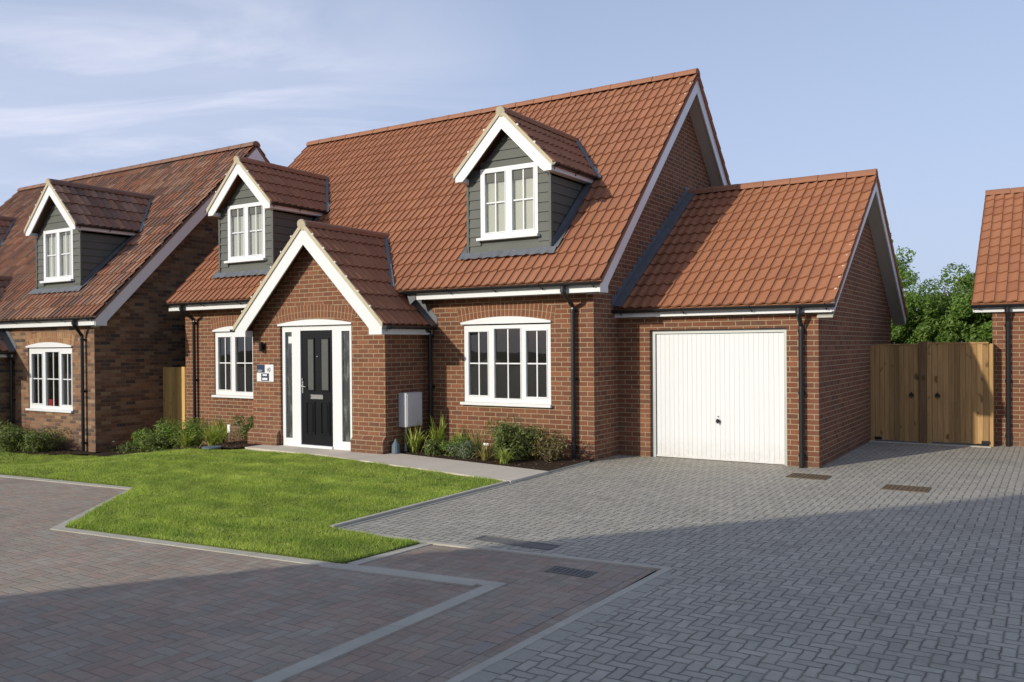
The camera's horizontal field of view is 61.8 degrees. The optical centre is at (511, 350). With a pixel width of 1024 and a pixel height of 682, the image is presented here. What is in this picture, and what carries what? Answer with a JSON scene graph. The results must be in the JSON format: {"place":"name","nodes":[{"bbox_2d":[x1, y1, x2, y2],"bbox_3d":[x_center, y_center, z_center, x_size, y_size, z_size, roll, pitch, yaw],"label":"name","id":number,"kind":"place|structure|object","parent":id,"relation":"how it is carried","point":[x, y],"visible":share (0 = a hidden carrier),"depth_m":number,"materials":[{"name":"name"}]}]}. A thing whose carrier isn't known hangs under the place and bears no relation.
{"place":"outdoors","nodes":[
{"label":"outdoors","id":0,"kind":"place"},
{"bbox_2d":[0,448,101,453],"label":"planting bed","id":1,"kind":"object","parent":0,"point":[66,451],"visible":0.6,"depth_m":17.54,"materials":[{"name":"soil"}]},
{"bbox_2d":[0,421,29,452],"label":"shrub","id":2,"kind":"object","parent":1,"relation":"on","point":[7,440],"visible":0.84,"depth_m":17.78,"materials":[{"name":"green plant"}]},
{"bbox_2d":[13,426,70,454],"bbox_3d":[-9.893,1.882,17.877,1.099,0.636,1.010,0,0,33],"label":"shrub","id":3,"kind":"object","parent":1,"relation":"on","point":[36,443],"visible":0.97,"depth_m":17.71,"materials":[{"name":"green plant"}]},
{"bbox_2d":[3,440,580,468],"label":"bark mulch","id":4,"kind":"object","parent":1,"relation":"on","point":[256,443],"visible":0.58,"depth_m":15.42,"materials":[{"name":"brown wood"}]},
{"bbox_2d":[0,141,269,455],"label":"brick house","id":5,"kind":"structure","parent":0,"point":[97,269],"depth_m":18.84,"materials":[{"name":"brown brick"}]},
{"bbox_2d":[25,342,72,412],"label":"window","id":6,"kind":"structure","parent":5,"relation":"in","point":[50,369],"depth_m":18.62,"materials":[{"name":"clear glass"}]},
{"bbox_2d":[89,440,262,455],"bbox_3d":[-6.233,1.872,16.842,4.650,0.380,2.400,0,0,33],"label":"planting bed","id":7,"kind":"object","parent":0,"point":[115,452],"visible":0.43,"depth_m":16.43,"materials":[{"name":"soil"}]},
{"bbox_2d":[112,440,142,453],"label":"shrub","id":8,"kind":"object","parent":7,"relation":"on","point":[132,447],"visible":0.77,"depth_m":17.09,"materials":[{"name":"green plant"}]},
{"bbox_2d":[131,416,181,451],"bbox_3d":[-6.972,1.688,16.873,1.045,0.792,0.765,-1,0,-17],"label":"shrub","id":9,"kind":"object","parent":7,"relation":"on","point":[140,433],"visible":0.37,"depth_m":16.81,"materials":[{"name":"green plant"}]},
{"bbox_2d":[136,428,184,451],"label":"shrub","id":10,"kind":"object","parent":7,"relation":"on","point":[162,439],"visible":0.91,"depth_m":16.46,"materials":[{"name":"green plant"}]},
{"bbox_2d":[163,367,185,430],"bbox_3d":[-7.289,1.211,18.576,0.920,1.730,0.080,0,0,33],"label":"wooden fence","id":11,"kind":"object","parent":7,"relation":"on","point":[174,392],"visible":0.56,"depth_m":18.60,"materials":[{"name":"brown wood"}]},
{"bbox_2d":[166,427,199,446],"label":"strappy plant","id":12,"kind":"object","parent":7,"relation":"on","point":[184,442],"visible":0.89,"depth_m":16.11,"materials":[{"name":"green plant"}]},
{"bbox_2d":[159,416,212,448],"bbox_3d":[-6.250,1.595,16.509,1.121,0.661,0.917,0,0,33],"label":"shrub","id":13,"kind":"object","parent":7,"relation":"on","point":[197,429],"visible":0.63,"depth_m":16.42,"materials":[{"name":"green plant"}]},
{"bbox_2d":[186,421,234,445],"bbox_3d":[-5.474,1.503,15.555,0.954,0.528,0.950,0,0,19],"label":"strappy plant","id":14,"kind":"object","parent":7,"relation":"on","point":[212,436],"visible":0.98,"depth_m":15.53,"materials":[{"name":"green plant"}]},
{"bbox_2d":[202,446,220,448],"bbox_3d":[-5.205,1.671,14.820,0.320,0.022,0.320,0,0,33],"label":"chamber lid","id":15,"kind":"object","parent":7,"relation":"on","point":[209,447],"visible":1,"depth_m":14.70,"materials":[{"name":"grey plastic"}]},
{"bbox_2d":[195,416,237,443],"bbox_3d":[-5.554,1.528,16.365,1.013,0.692,0.901,0,0,33],"label":"strappy plant","id":16,"kind":"object","parent":7,"relation":"on","point":[220,426],"visible":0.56,"depth_m":16.29,"materials":[{"name":"green plant"}]},
{"bbox_2d":[227,424,230,440],"bbox_3d":[-5.235,1.521,15.834,0.080,0.310,0.020,0,0,33],"label":"plant tag","id":17,"kind":"object","parent":7,"relation":"on","point":[229,428],"visible":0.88,"depth_m":15.83,"materials":[{"name":"white plastic"}]},
{"bbox_2d":[232,414,253,440],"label":"shrub","id":18,"kind":"object","parent":7,"relation":"on","point":[247,427],"visible":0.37,"depth_m":15.79,"materials":[{"name":"green plant"}]},
{"bbox_2d":[0,447,504,563],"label":"lawn","id":19,"kind":"structure","parent":0,"point":[288,555],"depth_m":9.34,"materials":[{"name":"green plant"}]},
{"bbox_2d":[0,477,654,681],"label":"road","id":20,"kind":"structure","parent":0,"point":[76,607],"depth_m":5.89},
{"bbox_2d":[0,475,505,681],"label":"kerb","id":21,"kind":"structure","parent":20,"relation":"on","point":[330,654],"depth_m":6.31,"materials":[{"name":"concrete"}]},
{"bbox_2d":[347,542,431,564],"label":"kerb","id":22,"kind":"structure","parent":20,"relation":"on","point":[384,555],"depth_m":7.28,"materials":[{"name":"concrete"}]},
{"bbox_2d":[318,564,476,586],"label":"kerb","id":23,"kind":"structure","parent":20,"relation":"on","point":[414,577],"depth_m":6.60,"materials":[{"name":"concrete"}]},
{"bbox_2d":[337,528,672,681],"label":"kerb","id":24,"kind":"structure","parent":20,"relation":"on","point":[659,571],"depth_m":6.15,"materials":[{"name":"concrete"}]},
{"bbox_2d":[400,568,646,681],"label":"paving edge","id":25,"kind":"object","parent":20,"relation":"on","point":[437,669],"visible":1,"depth_m":5.31,"materials":[{"name":"grey concrete"}]},
{"bbox_2d":[461,573,676,681],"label":"paving edge","id":26,"kind":"object","parent":20,"relation":"on","point":[502,666],"visible":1,"depth_m":5.22,"materials":[{"name":"grey concrete"}]},
{"bbox_2d":[545,566,596,577],"bbox_3d":[0.460,1.744,6.697,0.370,0.037,0.180,0,0,33],"label":"drain cover","id":27,"kind":"object","parent":20,"relation":"on","point":[571,571],"visible":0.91,"depth_m":6.68,"materials":[{"name":"metal"}]},
{"bbox_2d":[6,449,650,588],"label":"ground","id":28,"kind":"structure","parent":0,"point":[186,449],"depth_m":8.29,"materials":[{"name":"brick"}]},
{"bbox_2d":[161,68,730,468],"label":"brick house","id":29,"kind":"structure","parent":28,"relation":"on","point":[472,268],"depth_m":14.70,"materials":[{"name":"brick"}]},
{"bbox_2d":[211,326,252,398],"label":"window","id":30,"kind":"structure","parent":29,"relation":"in","point":[233,355],"depth_m":17.73,"materials":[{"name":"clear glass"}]},
{"bbox_2d":[259,342,264,351],"bbox_3d":[-4.501,-0.072,15.344,0.092,0.180,0.107,0,0,33],"label":"wall lamp","id":31,"kind":"object","parent":29,"relation":"attached to","point":[261,346],"visible":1,"depth_m":15.30,"materials":[{"name":"black plastic"}]},
{"bbox_2d":[257,364,273,381],"bbox_3d":[-4.431,0.400,15.358,0.435,0.305,0.018,0,0,33],"label":"wall sign","id":32,"kind":"object","parent":29,"relation":"attached to","point":[265,373],"visible":1,"depth_m":15.35,"materials":[{"name":"white plastic"}]},
{"bbox_2d":[300,330,332,445],"bbox_3d":[-3.364,0.640,14.753,0.753,1.975,0.106,0,0,33],"label":"front door","id":33,"kind":"structure","parent":29,"relation":"in","point":[316,346],"depth_m":14.76,"materials":[{"name":"black paint"}]},
{"bbox_2d":[399,392,421,450],"bbox_3d":[-1.685,1.185,14.246,0.184,0.985,0.410,0,0,33],"label":"meter box","id":34,"kind":"object","parent":29,"relation":"attached to","point":[410,409],"visible":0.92,"depth_m":14.12,"materials":[{"name":"grey plastic"}]},
{"bbox_2d":[407,393,421,425],"bbox_3d":[-1.615,0.974,14.199,0.014,0.535,0.380,0,0,33],"label":"box door","id":35,"kind":"structure","parent":34,"relation":"in","point":[414,401],"depth_m":14.18,"materials":[{"name":"grey plastic"}]},
{"bbox_2d":[460,316,551,407],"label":"window","id":36,"kind":"structure","parent":29,"relation":"in","point":[506,365],"depth_m":14.29,"materials":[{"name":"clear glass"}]},
{"bbox_2d":[244,445,548,482],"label":"path","id":37,"kind":"structure","parent":0,"point":[492,471],"depth_m":12.69,"materials":[{"name":"grey concrete"}]},
{"bbox_2d":[392,439,399,453],"bbox_3d":[-1.887,1.546,13.887,0.140,0.230,0.140,0,0,33],"label":"bottle","id":38,"kind":"object","parent":37,"relation":"on","point":[395,447],"visible":1,"depth_m":13.84,"materials":[{"name":"plastic"}]},
{"bbox_2d":[400,448,592,470],"bbox_3d":[-0.501,1.659,13.277,3.250,0.001,1.400,0,0,33],"label":"planting bed","id":39,"kind":"object","parent":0,"point":[548,466],"visible":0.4,"depth_m":12.84,"materials":[{"name":"soil"}]},
{"bbox_2d":[400,423,427,452],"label":"strappy plant","id":40,"kind":"object","parent":39,"relation":"on","point":[412,444],"visible":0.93,"depth_m":14.01,"materials":[{"name":"green plant"}]},
{"bbox_2d":[423,438,444,455],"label":"shrub","id":41,"kind":"object","parent":39,"relation":"on","point":[431,448],"visible":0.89,"depth_m":13.63,"materials":[{"name":"green plant"}]},
{"bbox_2d":[421,412,448,452],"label":"strappy plant","id":42,"kind":"object","parent":39,"relation":"on","point":[439,435],"visible":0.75,"depth_m":13.97,"materials":[{"name":"green plant"}]},
{"bbox_2d":[450,426,465,444],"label":"strappy plant","id":43,"kind":"object","parent":39,"relation":"on","point":[457,435],"visible":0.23,"depth_m":13.83,"materials":[{"name":"green plant"}]},
{"bbox_2d":[439,432,481,455],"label":"shrub","id":44,"kind":"object","parent":39,"relation":"on","point":[457,442],"visible":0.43,"depth_m":13.51,"materials":[{"name":"green plant"}]},
{"bbox_2d":[445,440,480,458],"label":"shrub","id":45,"kind":"object","parent":39,"relation":"on","point":[467,445],"visible":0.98,"depth_m":13.19,"materials":[{"name":"green plant"}]},
{"bbox_2d":[466,441,496,460],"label":"strappy plant","id":46,"kind":"object","parent":39,"relation":"on","point":[484,455],"visible":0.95,"depth_m":12.94,"materials":[{"name":"plant"}]},
{"bbox_2d":[462,417,503,456],"bbox_3d":[-0.569,1.386,13.379,0.802,0.754,0.868,-1,0,-23],"label":"strappy plant","id":47,"kind":"object","parent":39,"relation":"on","point":[477,440],"visible":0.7,"depth_m":13.39,"materials":[{"name":"plant"}]},
{"bbox_2d":[492,446,519,463],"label":"strappy plant","id":48,"kind":"object","parent":39,"relation":"on","point":[503,459],"visible":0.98,"depth_m":12.60,"materials":[{"name":"green plant"}]},
{"bbox_2d":[486,415,544,460],"bbox_3d":[0.066,1.334,13.191,0.930,0.733,1.012,-1,0,-15],"label":"shrub","id":49,"kind":"object","parent":39,"relation":"on","point":[512,443],"visible":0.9,"depth_m":12.86,"materials":[{"name":"green plant"}]},
{"bbox_2d":[521,427,568,461],"bbox_3d":[0.526,1.395,12.775,0.626,0.556,0.750,-1,0,-32],"label":"shrub","id":50,"kind":"object","parent":39,"relation":"on","point":[547,456],"visible":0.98,"depth_m":12.75,"materials":[{"name":"green plant"}]},
{"bbox_2d":[0,0,1023,337],"label":"sky","id":51,"kind":"structure","parent":0,"point":[928,95],"materials":[{"name":"blue"}]},
{"bbox_2d":[344,435,1023,681],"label":"driveway","id":52,"kind":"structure","parent":0,"point":[849,570],"depth_m":7.14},
{"bbox_2d":[330,461,592,528],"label":"kerb","id":53,"kind":"structure","parent":52,"relation":"on","point":[348,522],"depth_m":9.56,"materials":[{"name":"concrete"}]},
{"bbox_2d":[473,535,559,550],"bbox_3d":[0.032,1.734,7.671,0.800,0.036,0.200,0,0,33],"label":"drain cover","id":54,"kind":"object","parent":52,"relation":"on","point":[517,542],"visible":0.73,"depth_m":7.67,"materials":[{"name":"metal"}]},
{"bbox_2d":[611,168,907,467],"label":"garage","id":55,"kind":"structure","parent":52,"relation":"on","point":[788,292],"depth_m":13.35,"materials":[{"name":"red brick"}]},
{"bbox_2d":[651,328,786,465],"bbox_3d":[3.104,0.672,12.948,2.110,1.990,0.095,0,0,33],"label":"garage door","id":56,"kind":"structure","parent":55,"relation":"in","point":[720,394],"depth_m":12.93,"materials":[{"name":"paint"}]},
{"bbox_2d":[870,345,875,440],"bbox_3d":[6.492,0.765,15.389,0.074,1.740,0.080,0,0,33],"label":"gate post","id":57,"kind":"object","parent":55,"relation":"attached to","point":[872,389],"visible":0.82,"depth_m":15.35,"materials":[{"name":"brown wood"}]},
{"bbox_2d":[875,344,918,440],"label":"wooden gate","id":58,"kind":"structure","parent":57,"relation":"attached to","point":[897,386],"depth_m":15.14,"materials":[{"name":"brown wood"}]},
{"bbox_2d":[786,473,831,479],"bbox_3d":[3.934,1.680,11.343,0.510,0.037,0.410,0,0,33],"label":"drain cover","id":59,"kind":"object","parent":52,"relation":"on","point":[809,476],"visible":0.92,"depth_m":11.32,"materials":[{"name":"metal"}]},
{"bbox_2d":[881,484,931,492],"bbox_3d":[4.775,1.679,10.355,0.510,0.037,0.410,0,0,33],"label":"drain cover","id":60,"kind":"object","parent":52,"relation":"on","point":[906,488],"visible":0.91,"depth_m":10.33,"materials":[{"name":"metal"}]},
{"bbox_2d":[919,341,926,442],"bbox_3d":[7.177,0.735,14.934,0.120,1.795,0.110,0,0,33],"label":"gate post","id":61,"kind":"object","parent":52,"relation":"on","point":[922,391],"visible":0.88,"depth_m":14.88,"materials":[{"name":"brown wood"}]},
{"bbox_2d":[927,342,931,442],"bbox_3d":[7.263,0.737,14.879,0.076,1.790,0.090,0,0,33],"label":"gate post","id":62,"kind":"object","parent":52,"relation":"on","point":[929,392],"visible":0.9,"depth_m":14.84,"materials":[{"name":"brown wood"}]},
{"bbox_2d":[869,440,990,447],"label":"kerb","id":63,"kind":"structure","parent":52,"relation":"on","point":[930,444],"depth_m":14.79,"materials":[{"name":"concrete"}]},
{"bbox_2d":[989,343,994,446],"bbox_3d":[8.131,0.752,14.497,0.062,1.750,0.269,0,0,33],"label":"gate post","id":64,"kind":"object","parent":52,"relation":"on","point":[991,396],"visible":0.96,"depth_m":14.39,"materials":[{"name":"brown wood"}]},
{"bbox_2d":[932,342,989,443],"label":"wooden gate","id":65,"kind":"structure","parent":64,"relation":"attached to","point":[960,374],"depth_m":14.61,"materials":[{"name":"brown wood"}]},
{"bbox_2d":[971,187,1023,446],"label":"brick house","id":66,"kind":"structure","parent":52,"relation":"on","point":[998,289],"depth_m":14.60,"materials":[{"name":"tile"}]},
{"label":"back garden","id":67,"kind":"object","parent":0,"visible":0},
{"bbox_2d":[891,235,916,296],"bbox_3d":[13.247,-1.296,30.834,2.330,6.073,2.522,0,0,9],"label":"tree","id":68,"kind":"object","parent":67,"relation":"on","point":[900,262],"visible":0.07,"depth_m":29.97,"materials":[{"name":"green plant"}]},
{"bbox_2d":[891,264,949,343],"bbox_3d":[12.568,-0.551,28.427,2.938,4.625,3.832,0,1,70],"label":"tree","id":69,"kind":"object","parent":67,"relation":"on","point":[899,334],"visible":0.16,"depth_m":27.75,"materials":[{"name":"green plant"}]},
{"bbox_2d":[904,262,991,358],"bbox_3d":[13.998,-0.538,27.514,2.967,4.587,3.270,0,0,33],"label":"tree","id":70,"kind":"object","parent":67,"relation":"on","point":[939,328],"visible":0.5,"depth_m":26.86,"materials":[{"name":"green plant"}]},
{"bbox_2d":[947,272,991,347],"bbox_3d":[15.222,-0.498,26.423,3.340,4.501,3.100,0,0,33],"label":"tree","id":71,"kind":"object","parent":67,"relation":"on","point":[983,332],"visible":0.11,"depth_m":26.29,"materials":[{"name":"green plant"}]}
]}

